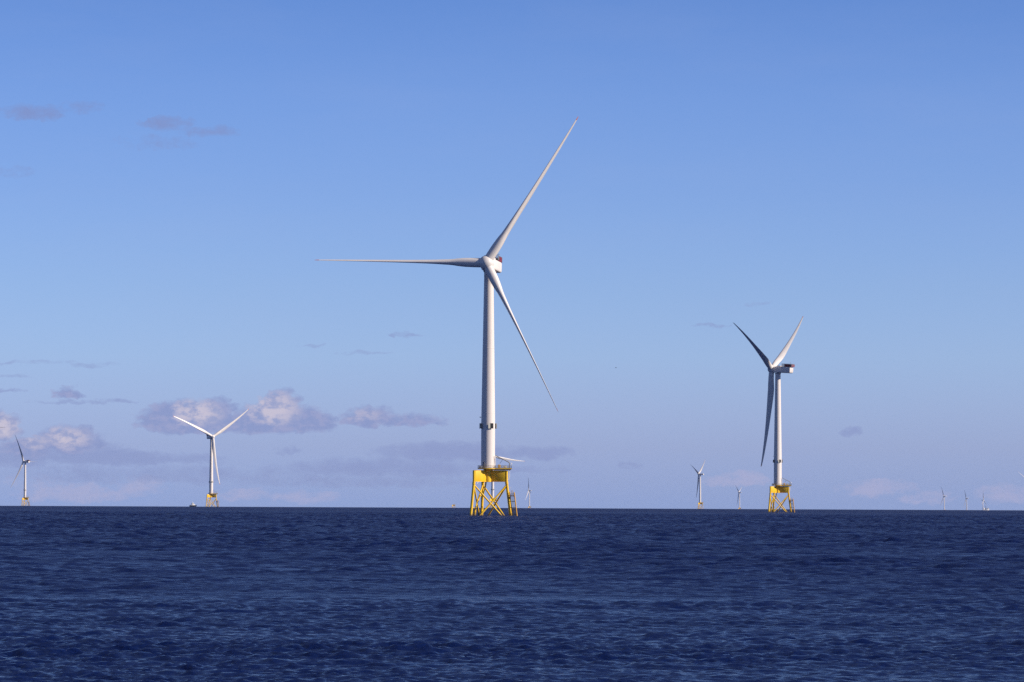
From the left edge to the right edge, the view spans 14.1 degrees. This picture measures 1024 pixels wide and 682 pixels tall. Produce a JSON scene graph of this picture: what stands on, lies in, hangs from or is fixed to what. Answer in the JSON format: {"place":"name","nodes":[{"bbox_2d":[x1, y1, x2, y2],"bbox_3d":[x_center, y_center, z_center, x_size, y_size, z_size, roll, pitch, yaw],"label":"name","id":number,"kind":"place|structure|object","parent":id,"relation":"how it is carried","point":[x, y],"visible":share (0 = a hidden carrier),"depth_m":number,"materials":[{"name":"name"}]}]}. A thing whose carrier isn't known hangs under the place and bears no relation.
{"place":"outdoors","nodes":[
{"label":"outdoors","id":0,"kind":"place"},
{"bbox_2d":[0,506,1023,681],"bbox_3d":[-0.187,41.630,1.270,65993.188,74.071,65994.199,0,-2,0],"label":"sea","id":1,"kind":"structure","parent":0,"point":[219,594],"depth_m":236.61,"materials":[{"name":"blue liquid"}]},
{"bbox_2d":[12,436,30,505],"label":"wind turbine","id":2,"kind":"object","parent":1,"relation":"in","point":[24,462],"visible":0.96,"depth_m":9812.75,"materials":[{"name":"white metal"}]},
{"bbox_2d":[174,409,248,506],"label":"wind turbine","id":3,"kind":"object","parent":1,"relation":"in","point":[211,437],"visible":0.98,"depth_m":6200.33,"materials":[{"name":"white metal"}]},
{"bbox_2d":[322,117,577,515],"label":"wind turbine","id":4,"kind":"object","parent":1,"relation":"in","point":[489,263],"visible":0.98,"depth_m":1722.02,"materials":[{"name":"white metal"}]},
{"bbox_2d":[477,456,520,507],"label":"wind turbine","id":5,"kind":"object","parent":1,"relation":"in","point":[492,489],"visible":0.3,"depth_m":8444.53,"materials":[{"name":"white metal"}]},
{"bbox_2d":[525,479,531,507],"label":"wind turbine","id":6,"kind":"object","parent":1,"relation":"in","point":[529,492],"visible":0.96,"depth_m":21925.36,"materials":[{"name":"white metal"}]},
{"bbox_2d":[691,461,704,508],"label":"wind turbine","id":7,"kind":"object","parent":1,"relation":"in","point":[699,480],"visible":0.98,"depth_m":12400.09,"materials":[{"name":"white metal"}]},
{"bbox_2d":[737,487,741,508],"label":"wind turbine","id":8,"kind":"object","parent":1,"relation":"in","point":[739,492],"visible":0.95,"depth_m":22793.12,"materials":[{"name":"white metal"}]},
{"bbox_2d":[734,317,802,511],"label":"wind turbine","id":9,"kind":"object","parent":1,"relation":"in","point":[778,486],"visible":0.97,"depth_m":3036.41,"materials":[{"name":"white metal"}]},
{"bbox_2d":[0,0,1023,509],"label":"sky","id":10,"kind":"structure","parent":0,"point":[178,178],"materials":[{"name":"blue"}]}
]}

